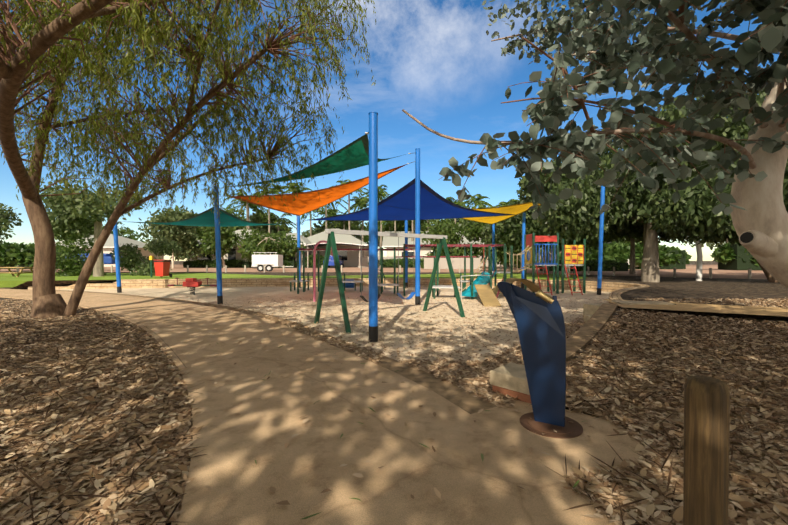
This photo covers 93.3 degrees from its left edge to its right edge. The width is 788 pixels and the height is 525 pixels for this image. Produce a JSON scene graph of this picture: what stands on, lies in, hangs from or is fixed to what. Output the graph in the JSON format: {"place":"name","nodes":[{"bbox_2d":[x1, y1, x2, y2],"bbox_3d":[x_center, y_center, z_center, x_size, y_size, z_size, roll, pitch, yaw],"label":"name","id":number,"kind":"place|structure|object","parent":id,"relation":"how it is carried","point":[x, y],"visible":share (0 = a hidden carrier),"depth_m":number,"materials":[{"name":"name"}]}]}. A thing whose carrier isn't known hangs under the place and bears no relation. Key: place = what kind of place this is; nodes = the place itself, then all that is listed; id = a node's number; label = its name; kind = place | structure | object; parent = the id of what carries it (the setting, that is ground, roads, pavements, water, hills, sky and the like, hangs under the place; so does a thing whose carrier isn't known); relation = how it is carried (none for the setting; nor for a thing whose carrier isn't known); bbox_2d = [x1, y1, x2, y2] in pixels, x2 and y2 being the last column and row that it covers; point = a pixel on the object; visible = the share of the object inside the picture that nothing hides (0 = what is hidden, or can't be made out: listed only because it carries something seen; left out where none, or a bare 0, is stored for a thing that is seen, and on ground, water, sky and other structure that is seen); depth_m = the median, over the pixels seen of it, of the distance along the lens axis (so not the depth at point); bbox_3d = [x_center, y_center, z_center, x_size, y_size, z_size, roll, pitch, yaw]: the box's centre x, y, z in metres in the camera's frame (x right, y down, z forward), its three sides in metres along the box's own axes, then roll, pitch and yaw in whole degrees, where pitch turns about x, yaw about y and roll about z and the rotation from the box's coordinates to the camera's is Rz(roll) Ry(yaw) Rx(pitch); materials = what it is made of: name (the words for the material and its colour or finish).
{"place":"outdoors","nodes":[
{"label":"outdoors","id":0,"kind":"place"},
{"bbox_2d":[0,289,614,524],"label":"foot path","id":1,"kind":"structure","parent":0,"point":[463,478],"depth_m":2.85,"materials":[{"name":"concrete"}]},
{"bbox_2d":[162,320,618,524],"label":"fallen leaves","id":2,"kind":"object","parent":1,"relation":"on","point":[359,475],"depth_m":2.91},
{"bbox_2d":[217,339,587,519],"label":"fallen green leaves","id":3,"kind":"object","parent":1,"relation":"on","point":[575,484],"depth_m":2.57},
{"bbox_2d":[0,269,766,278],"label":"road","id":4,"kind":"structure","parent":0,"point":[719,275],"depth_m":31.38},
{"bbox_2d":[78,253,121,263],"bbox_3d":[-26.429,-0.020,32.902,4.200,1.550,2.000,0,0,1],"label":"tarped boat trailer","id":5,"kind":"object","parent":4,"relation":"on","point":[108,259],"visible":0.21,"depth_m":32.14,"materials":[{"name":"blue"}]},
{"bbox_2d":[251,252,293,271],"bbox_3d":[-10.227,-0.042,31.621,3.350,1.615,1.455,0,0,1],"label":"box trailer","id":6,"kind":"object","parent":4,"relation":"on","point":[269,262],"visible":0.96,"depth_m":31.03,"materials":[{"name":"white paint"}]},
{"bbox_2d":[17,265,751,278],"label":"road bollards","id":7,"kind":"object","parent":4,"relation":"on","point":[710,273],"visible":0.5,"depth_m":28.76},
{"bbox_2d":[0,0,778,260],"label":"sky","id":8,"kind":"structure","parent":0,"point":[436,61],"materials":[{"name":"blue"}]},
{"bbox_2d":[0,281,783,524],"bbox_3d":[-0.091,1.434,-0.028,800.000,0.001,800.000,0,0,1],"label":"ground","id":9,"kind":"structure","parent":0,"point":[32,332],"depth_m":6.67,"materials":[{"name":"brown soil"}]},
{"bbox_2d":[3,297,192,422],"bbox_3d":[-25.014,1.318,14.012,72.127,0.050,13.818,0,1,26],"label":"footpath edge","id":10,"kind":"object","parent":9,"relation":"on","point":[115,316],"visible":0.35,"depth_m":8.65,"materials":[{"name":"concrete"}]},
{"bbox_2d":[110,238,181,275],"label":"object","id":11,"kind":"object","parent":9,"relation":"on","point":[129,260],"visible":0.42,"depth_m":24.88,"materials":[{"name":"green plant"}]},
{"bbox_2d":[0,0,375,318],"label":"tree","id":12,"kind":"object","parent":9,"relation":"on","point":[125,63],"depth_m":8.02,"materials":[{"name":"plant"}]},
{"bbox_2d":[0,296,381,524],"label":"fallen leaves","id":13,"kind":"object","parent":9,"relation":"on","point":[151,484],"visible":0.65,"depth_m":3.14,"materials":[{"name":"plant"}]},
{"bbox_2d":[0,296,385,524],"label":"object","id":14,"kind":"object","parent":9,"relation":"on","point":[24,490],"depth_m":3.18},
{"bbox_2d":[56,290,496,413],"bbox_3d":[-7.193,1.321,11.327,22.614,0.001,2.568,0,1,39],"label":"path kerb","id":15,"kind":"object","parent":9,"relation":"on","point":[468,401],"visible":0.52,"depth_m":4.49,"materials":[{"name":"concrete"}]},
{"bbox_2d":[55,287,610,405],"bbox_3d":[-3.245,1.291,16.654,23.264,0.001,15.658,0,1,37],"label":"sand pit","id":16,"kind":"object","parent":9,"relation":"on","point":[209,294],"visible":0.33,"depth_m":10.19,"materials":[{"name":"sand"}]},
{"bbox_2d":[167,278,216,294],"bbox_3d":[-8.090,0.963,14.934,1.973,0.694,0.400,0,0,1],"label":"spring rocker","id":17,"kind":"object","parent":16,"relation":"on","point":[191,283],"visible":1,"depth_m":14.81,"materials":[{"name":"red plastic"}]},
{"bbox_2d":[28,278,648,307],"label":"retaining wall","id":18,"kind":"structure","parent":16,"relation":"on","point":[616,289],"depth_m":18.78,"materials":[{"name":"stone"}]},
{"bbox_2d":[113,112,604,341],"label":"shade sail posts","id":19,"kind":"object","parent":16,"relation":"on","point":[373,226],"visible":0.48,"depth_m":11.67,"materials":[{"name":"metal"}]},
{"bbox_2d":[119,207,294,226],"bbox_3d":[-8.451,-1.751,15.470,7.057,0.389,7.108,0,0,1],"label":"shade sail","id":20,"kind":"object","parent":19,"relation":"attached to","point":[205,218],"visible":0.88,"depth_m":14.70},
{"bbox_2d":[220,132,411,188],"bbox_3d":[-1.416,-2.838,10.720,7.587,1.239,4.498,0,1,46],"label":"shade sail","id":21,"kind":"object","parent":19,"relation":"attached to","point":[353,154],"visible":0.81,"depth_m":8.78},
{"bbox_2d":[219,161,414,215],"bbox_3d":[-4.022,-2.652,13.805,4.998,1.161,9.142,0,1,-38],"label":"shade sail","id":22,"kind":"object","parent":19,"relation":"attached to","point":[305,202],"visible":0.92,"depth_m":13.32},
{"bbox_2d":[301,179,514,220],"bbox_3d":[0.684,-2.428,15.283,11.236,0.831,7.108,0,0,1],"label":"shade sail","id":23,"kind":"object","parent":19,"relation":"attached to","point":[399,204],"visible":0.81,"depth_m":15.68,"materials":[{"name":"fabric"}]},
{"bbox_2d":[461,202,540,224],"bbox_3d":[4.115,-2.527,19.108,6.976,0.794,5.709,0,0,1],"label":"shade sail","id":24,"kind":"object","parent":19,"relation":"attached to","point":[517,209],"visible":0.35,"depth_m":18.19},
{"bbox_2d":[314,229,464,333],"bbox_3d":[-0.014,0.363,8.739,3.504,2.127,1.511,0,1,-38],"label":"swing set","id":25,"kind":"object","parent":16,"relation":"on","point":[331,241],"visible":0.83,"depth_m":8.19,"materials":[{"name":"green paint"}]},
{"bbox_2d":[221,296,606,408],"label":"fallen leaves","id":26,"kind":"object","parent":16,"relation":"on","point":[433,349],"depth_m":7.05,"materials":[{"name":"plant"}]},
{"bbox_2d":[403,244,505,295],"bbox_3d":[2.368,0.314,15.217,3.970,2.100,1.470,0,0,1],"label":"climbing frame","id":27,"kind":"object","parent":16,"relation":"on","point":[470,256],"visible":0.79,"depth_m":14.51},
{"bbox_2d":[458,233,585,306],"bbox_3d":[5.204,0.074,13.927,5.657,2.600,5.540,0,0,1],"label":"playground structure","id":28,"kind":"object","parent":16,"relation":"on","point":[574,255],"depth_m":15.50,"materials":[{"name":"metal"}]},
{"bbox_2d":[289,240,478,301],"bbox_3d":[-0.473,0.295,15.067,8.475,2.139,5.065,0,0,1],"label":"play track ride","id":29,"kind":"object","parent":9,"relation":"on","point":[349,283],"visible":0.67,"depth_m":15.78},
{"bbox_2d":[490,363,531,403],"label":"kerb end block","id":30,"kind":"structure","parent":9,"relation":"on","point":[510,379],"depth_m":3.81,"materials":[{"name":"concrete"}]},
{"bbox_2d":[471,400,642,479],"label":"concrete slab","id":31,"kind":"structure","parent":9,"relation":"on","point":[522,438],"depth_m":2.86,"materials":[{"name":"concrete"}]},
{"bbox_2d":[497,281,565,426],"bbox_3d":[1.176,0.810,3.249,0.588,1.275,0.129,0,1,35],"label":"drinking fountain","id":32,"kind":"object","parent":31,"relation":"on","point":[540,322],"visible":0.94,"depth_m":3.18,"materials":[{"name":"blue metal"}]},
{"bbox_2d":[520,289,582,438],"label":"drinking fountain fittings","id":33,"kind":"object","parent":31,"relation":"on","point":[572,428],"visible":0.75,"depth_m":3.11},
{"bbox_2d":[566,303,617,361],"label":"concrete curb","id":34,"kind":"structure","parent":9,"relation":"on","point":[602,314],"depth_m":6.36,"materials":[{"name":"concrete"}]},
{"bbox_2d":[583,301,675,322],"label":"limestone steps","id":35,"kind":"structure","parent":9,"relation":"on","point":[590,310],"depth_m":8.44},
{"bbox_2d":[683,376,729,524],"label":"timber bollard","id":36,"kind":"object","parent":9,"relation":"on","point":[706,449],"visible":1,"depth_m":1.58,"materials":[{"name":"wood"}]},
{"bbox_2d":[0,261,787,307],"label":"wall","id":37,"kind":"structure","parent":0,"point":[688,288],"depth_m":14.55,"materials":[{"name":"stone"}]},
{"bbox_2d":[0,203,22,243],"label":"tree","id":38,"kind":"object","parent":37,"relation":"on","point":[5,219],"visible":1,"depth_m":28.93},
{"bbox_2d":[0,267,32,276],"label":"picnic table","id":39,"kind":"object","parent":37,"relation":"on","point":[17,273],"visible":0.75,"depth_m":22.34,"materials":[{"name":"yellow wood"}]},
{"bbox_2d":[39,178,148,276],"bbox_3d":[-18.559,-2.131,22.581,6.043,6.134,4.970,0,0,1],"label":"paperbark","id":40,"kind":"object","parent":37,"relation":"on","point":[79,211],"depth_m":21.53,"materials":[{"name":"plant"}]},
{"bbox_2d":[0,273,586,287],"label":"lawn grass","id":41,"kind":"structure","parent":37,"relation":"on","point":[8,280],"depth_m":22.18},
{"bbox_2d":[149,256,171,276],"bbox_3d":[-13.235,0.227,20.874,1.130,1.225,0.780,0,0,1],"label":"wheelie bin","id":42,"kind":"object","parent":41,"relation":"on","point":[162,267],"visible":1,"depth_m":20.63,"materials":[{"name":"red"}]},
{"bbox_2d":[629,238,635,273],"bbox_3d":[16.803,-2.780,25.274,6.378,7.391,5.231,0,1,-39],"label":"tree trunk","id":43,"kind":"object","parent":37,"relation":"on","point":[632,255],"depth_m":25.51,"materials":[{"name":"brown plant"}]},
{"bbox_2d":[481,153,609,252],"bbox_3d":[11.070,-4.256,26.678,9.952,7.114,10.116,0,0,1],"label":"tree","id":44,"kind":"object","parent":43,"relation":"on","point":[508,232],"visible":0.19,"depth_m":23.40,"materials":[{"name":"green plant"}]},
{"bbox_2d":[611,176,690,243],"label":"tree leaves","id":45,"kind":"object","parent":43,"relation":"attached to","point":[635,230],"visible":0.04,"depth_m":22.63,"materials":[{"name":"green plant"}]},
{"bbox_2d":[613,160,664,250],"bbox_3d":[13.689,-2.993,19.659,7.478,7.904,9.060,0,1,42],"label":"tree trunk","id":46,"kind":"object","parent":37,"relation":"on","point":[645,230],"visible":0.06,"depth_m":19.64,"materials":[{"name":"brown plant"}]},
{"bbox_2d":[565,222,777,281],"bbox_3d":[12.780,-1.340,17.788,8.742,4.784,3.390,0,1,32],"label":"tree trunk","id":47,"kind":"object","parent":37,"relation":"on","point":[650,271],"visible":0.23,"depth_m":16.74,"materials":[{"name":"grey plant"}]},
{"bbox_2d":[534,94,787,247],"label":"tree leaves","id":48,"kind":"object","parent":47,"relation":"attached to","point":[570,219],"visible":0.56,"depth_m":16.51,"materials":[{"name":"green plant"}]},
{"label":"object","id":49,"kind":"object","parent":37,"relation":"on","visible":0},
{"bbox_2d":[634,77,787,245],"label":"tree leaves","id":50,"kind":"object","parent":49,"relation":"on","point":[760,98],"visible":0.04,"depth_m":15.56,"materials":[{"name":"green plant"}]},
{"bbox_2d":[104,265,763,273],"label":"verge dirt ground","id":51,"kind":"structure","parent":0,"point":[692,269],"depth_m":37.78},
{"bbox_2d":[0,240,90,268],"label":"shrub","id":52,"kind":"object","parent":51,"relation":"on","point":[11,257],"depth_m":39.59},
{"bbox_2d":[52,211,148,241],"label":"tree leaves","id":53,"kind":"object","parent":51,"relation":"on","point":[125,231],"visible":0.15,"depth_m":62.85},
{"bbox_2d":[55,234,163,266],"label":"house","id":54,"kind":"structure","parent":51,"relation":"on","point":[108,246],"depth_m":56.13,"materials":[{"name":"grey"}]},
{"bbox_2d":[171,226,175,267],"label":"tree trunk","id":55,"kind":"object","parent":51,"relation":"on","point":[172,258],"visible":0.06,"depth_m":42.37,"materials":[{"name":"white plant"}]},
{"bbox_2d":[138,206,206,260],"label":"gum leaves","id":56,"kind":"object","parent":55,"relation":"attached to","point":[185,236],"visible":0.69,"depth_m":41.61,"materials":[{"name":"green plant"}]},
{"bbox_2d":[160,205,204,240],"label":"tree leaves","id":57,"kind":"object","parent":51,"relation":"on","point":[199,230],"visible":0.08,"depth_m":57.52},
{"bbox_2d":[183,262,251,267],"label":"fence","id":58,"kind":"object","parent":51,"relation":"on","point":[247,264],"visible":0.43,"depth_m":45.39,"materials":[{"name":"green"}]},
{"bbox_2d":[185,259,252,267],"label":"hedge leaves","id":59,"kind":"object","parent":58,"relation":"attached to","point":[205,262],"visible":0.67,"depth_m":45.34,"materials":[{"name":"green plant"}]},
{"bbox_2d":[189,230,263,261],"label":"house","id":60,"kind":"structure","parent":51,"relation":"on","point":[234,254],"depth_m":47.38,"materials":[{"name":"grey"}]},
{"bbox_2d":[223,205,255,229],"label":"tree leaves","id":61,"kind":"object","parent":51,"relation":"on","point":[238,215],"visible":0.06,"depth_m":65.58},
{"bbox_2d":[224,189,267,229],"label":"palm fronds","id":62,"kind":"object","parent":51,"relation":"on","point":[245,193],"depth_m":55.00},
{"bbox_2d":[228,200,271,228],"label":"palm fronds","id":63,"kind":"object","parent":51,"relation":"on","point":[244,205],"depth_m":58.24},
{"bbox_2d":[242,183,286,232],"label":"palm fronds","id":64,"kind":"object","parent":51,"relation":"on","point":[274,190],"depth_m":52.95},
{"bbox_2d":[243,209,292,236],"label":"tree leaves","id":65,"kind":"object","parent":51,"relation":"on","point":[255,218],"visible":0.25,"depth_m":59.98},
{"bbox_2d":[258,237,280,250],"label":"verge gum trunk","id":66,"kind":"object","parent":51,"relation":"on","point":[266,240],"visible":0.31,"depth_m":43.20,"materials":[{"name":"white plant"}]},
{"bbox_2d":[234,226,306,262],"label":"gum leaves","id":67,"kind":"object","parent":66,"relation":"on","point":[249,245],"visible":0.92,"depth_m":43.33,"materials":[{"name":"green plant"}]},
{"bbox_2d":[262,212,296,232],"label":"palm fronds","id":68,"kind":"object","parent":51,"relation":"on","point":[281,221],"depth_m":59.30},
{"bbox_2d":[273,261,296,267],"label":"hedge","id":69,"kind":"object","parent":51,"relation":"on","point":[292,263],"visible":0.36,"depth_m":44.47,"materials":[{"name":"green"}]},
{"bbox_2d":[266,233,312,267],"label":"house","id":70,"kind":"structure","parent":51,"relation":"on","point":[305,240],"depth_m":46.90,"materials":[{"name":"grey"}]},
{"bbox_2d":[278,182,311,216],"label":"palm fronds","id":71,"kind":"object","parent":51,"relation":"on","point":[298,189],"depth_m":54.35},
{"bbox_2d":[302,254,323,267],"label":"hedge leaves","id":72,"kind":"object","parent":51,"relation":"on","point":[310,262],"visible":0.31,"depth_m":45.18,"materials":[{"name":"green plant"}]},
{"bbox_2d":[300,206,333,235],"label":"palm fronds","id":73,"kind":"object","parent":51,"relation":"on","point":[305,217],"depth_m":57.18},
{"bbox_2d":[303,190,347,228],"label":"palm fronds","id":74,"kind":"object","parent":51,"relation":"on","point":[328,205],"depth_m":54.04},
{"bbox_2d":[315,208,345,228],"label":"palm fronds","id":75,"kind":"object","parent":51,"relation":"on","point":[330,213],"depth_m":62.19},
{"bbox_2d":[323,255,343,267],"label":"blue car","id":76,"kind":"object","parent":51,"relation":"on","point":[331,262],"visible":0.48,"depth_m":44.47,"materials":[{"name":"blue"}]},
{"bbox_2d":[308,213,365,240],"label":"tree leaves","id":77,"kind":"object","parent":51,"relation":"on","point":[319,228],"visible":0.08,"depth_m":61.15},
{"bbox_2d":[307,229,368,266],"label":"house","id":78,"kind":"structure","parent":51,"relation":"on","point":[349,258],"depth_m":50.15,"materials":[{"name":"grey"}]},
{"bbox_2d":[304,242,379,267],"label":"carport canopy","id":79,"kind":"object","parent":51,"relation":"on","point":[323,244],"visible":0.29,"depth_m":45.14,"materials":[{"name":"white"}]},
{"bbox_2d":[323,214,366,238],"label":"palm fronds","id":80,"kind":"object","parent":51,"relation":"on","point":[346,223],"depth_m":58.00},
{"bbox_2d":[332,179,368,229],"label":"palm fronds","id":81,"kind":"object","parent":51,"relation":"on","point":[344,181],"depth_m":52.94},
{"bbox_2d":[344,196,368,240],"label":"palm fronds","id":82,"kind":"object","parent":51,"relation":"on","point":[357,200],"depth_m":55.97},
{"bbox_2d":[360,221,382,248],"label":"tree leaves","id":83,"kind":"object","parent":51,"relation":"on","point":[366,227],"depth_m":69.94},
{"bbox_2d":[358,184,390,246],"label":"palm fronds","id":84,"kind":"object","parent":51,"relation":"on","point":[383,192],"depth_m":53.42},
{"bbox_2d":[368,258,423,267],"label":"hedge","id":85,"kind":"object","parent":51,"relation":"on","point":[410,263],"visible":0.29,"depth_m":45.32,"materials":[{"name":"green plant"}]},
{"bbox_2d":[378,220,414,232],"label":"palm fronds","id":86,"kind":"object","parent":51,"relation":"on","point":[397,222],"depth_m":55.86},
{"bbox_2d":[378,261,421,267],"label":"hedge","id":87,"kind":"object","parent":51,"relation":"on","point":[392,264],"depth_m":45.42,"materials":[{"name":"green"}]},
{"bbox_2d":[378,220,431,241],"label":"tree leaves","id":88,"kind":"object","parent":51,"relation":"on","point":[386,226],"visible":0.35,"depth_m":61.69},
{"bbox_2d":[358,257,479,268],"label":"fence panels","id":89,"kind":"object","parent":51,"relation":"on","point":[443,264],"visible":0.57,"depth_m":39.82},
{"bbox_2d":[382,231,468,256],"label":"house","id":90,"kind":"structure","parent":51,"relation":"on","point":[388,242],"depth_m":51.98,"materials":[{"name":"grey"}]},
{"bbox_2d":[446,197,472,223],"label":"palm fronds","id":91,"kind":"object","parent":51,"relation":"on","point":[458,202],"depth_m":54.92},
{"bbox_2d":[463,194,492,238],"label":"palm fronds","id":92,"kind":"object","parent":51,"relation":"on","point":[474,200],"depth_m":59.64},
{"bbox_2d":[468,238,515,265],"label":"house","id":93,"kind":"structure","parent":51,"relation":"on","point":[479,242],"depth_m":55.70,"materials":[{"name":"grey"}]},
{"bbox_2d":[468,222,541,268],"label":"weeping tree leaves","id":94,"kind":"object","parent":51,"relation":"on","point":[500,253],"visible":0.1,"depth_m":40.52,"materials":[{"name":"green plant"}]},
{"bbox_2d":[493,199,519,206],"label":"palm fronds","id":95,"kind":"object","parent":51,"relation":"on","point":[506,203],"visible":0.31,"depth_m":56.53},
{"bbox_2d":[520,248,559,262],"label":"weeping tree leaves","id":96,"kind":"object","parent":51,"relation":"on","point":[540,253],"depth_m":45.76,"materials":[{"name":"green plant"}]},
{"bbox_2d":[539,263,627,270],"bbox_3d":[16.574,0.379,32.633,7.200,0.720,1.050,0,0,1],"label":"fence","id":97,"kind":"object","parent":51,"relation":"on","point":[623,266],"visible":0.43,"depth_m":32.06,"materials":[{"name":"green"}]},
{"bbox_2d":[537,258,629,270],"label":"hedge leaves","id":98,"kind":"object","parent":97,"relation":"attached to","point":[590,262],"visible":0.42,"depth_m":32.03,"materials":[{"name":"green plant"}]},
{"bbox_2d":[605,236,663,243],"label":"tree leaves","id":99,"kind":"object","parent":51,"relation":"on","point":[623,240],"visible":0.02,"depth_m":61.29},
{"bbox_2d":[586,250,685,268],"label":"wall","id":100,"kind":"structure","parent":51,"relation":"on","point":[680,265],"depth_m":38.33,"materials":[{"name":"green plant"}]},
{"bbox_2d":[555,241,691,268],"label":"shrub leaves","id":101,"kind":"object","parent":100,"relation":"attached to","point":[617,251],"visible":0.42,"depth_m":38.13,"materials":[{"name":"green plant"}]},
{"bbox_2d":[669,238,727,249],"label":"tree leaves","id":102,"kind":"object","parent":51,"relation":"on","point":[710,245],"depth_m":58.88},
{"bbox_2d":[710,242,758,265],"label":"shrub leaves","id":103,"kind":"object","parent":51,"relation":"on","point":[725,253],"visible":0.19,"depth_m":34.96,"materials":[{"name":"green plant"}]},
{"bbox_2d":[718,244,761,269],"bbox_3d":[40.630,-0.523,35.139,18.000,2.400,2.100,0,0,1],"label":"shrub","id":104,"kind":"object","parent":51,"relation":"on","point":[737,263],"visible":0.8,"depth_m":34.27,"materials":[{"name":"green plant"}]},
{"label":"verge gum tree trunk","id":105,"kind":"object","parent":51,"relation":"on","visible":0},
{"bbox_2d":[196,226,243,257],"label":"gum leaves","id":106,"kind":"object","parent":105,"relation":"on","point":[228,235],"visible":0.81,"depth_m":42.17,"materials":[{"name":"green plant"}]},
{"bbox_2d":[420,204,489,268],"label":"weeping tree leaves","id":107,"kind":"object","parent":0,"point":[448,229],"visible":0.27,"depth_m":42.09,"materials":[{"name":"green plant"}]},
{"bbox_2d":[399,318,584,406],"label":"fallen leaves","id":108,"kind":"object","parent":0,"point":[467,386],"visible":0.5,"depth_m":4.73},
{"bbox_2d":[402,0,787,288],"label":"gum","id":109,"kind":"object","parent":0,"point":[750,56],"depth_m":3.99,"materials":[{"name":"plant"}]},
{"bbox_2d":[531,294,787,524],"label":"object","id":110,"kind":"object","parent":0,"point":[750,496],"depth_m":3.53,"materials":[{"name":"wood"}]},
{"bbox_2d":[566,306,787,471],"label":"mulch ground","id":111,"kind":"structure","parent":0,"point":[761,318],"depth_m":6.84,"materials":[{"name":"brown plant"}]},
{"bbox_2d":[563,298,787,524],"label":"fallen leaves","id":112,"kind":"object","parent":111,"relation":"on","point":[777,508],"visible":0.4,"depth_m":3.33,"materials":[{"name":"plant"}]},
{"bbox_2d":[604,299,787,316],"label":"edging","id":113,"kind":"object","parent":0,"point":[751,310],"visible":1,"depth_m":7.59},
{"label":"shrub trunk","id":114,"kind":"object","parent":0,"visible":0},
{"bbox_2d":[32,235,106,276],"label":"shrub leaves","id":115,"kind":"object","parent":114,"relation":"attached to","point":[71,268],"visible":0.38,"depth_m":24.12,"materials":[{"name":"green plant"}]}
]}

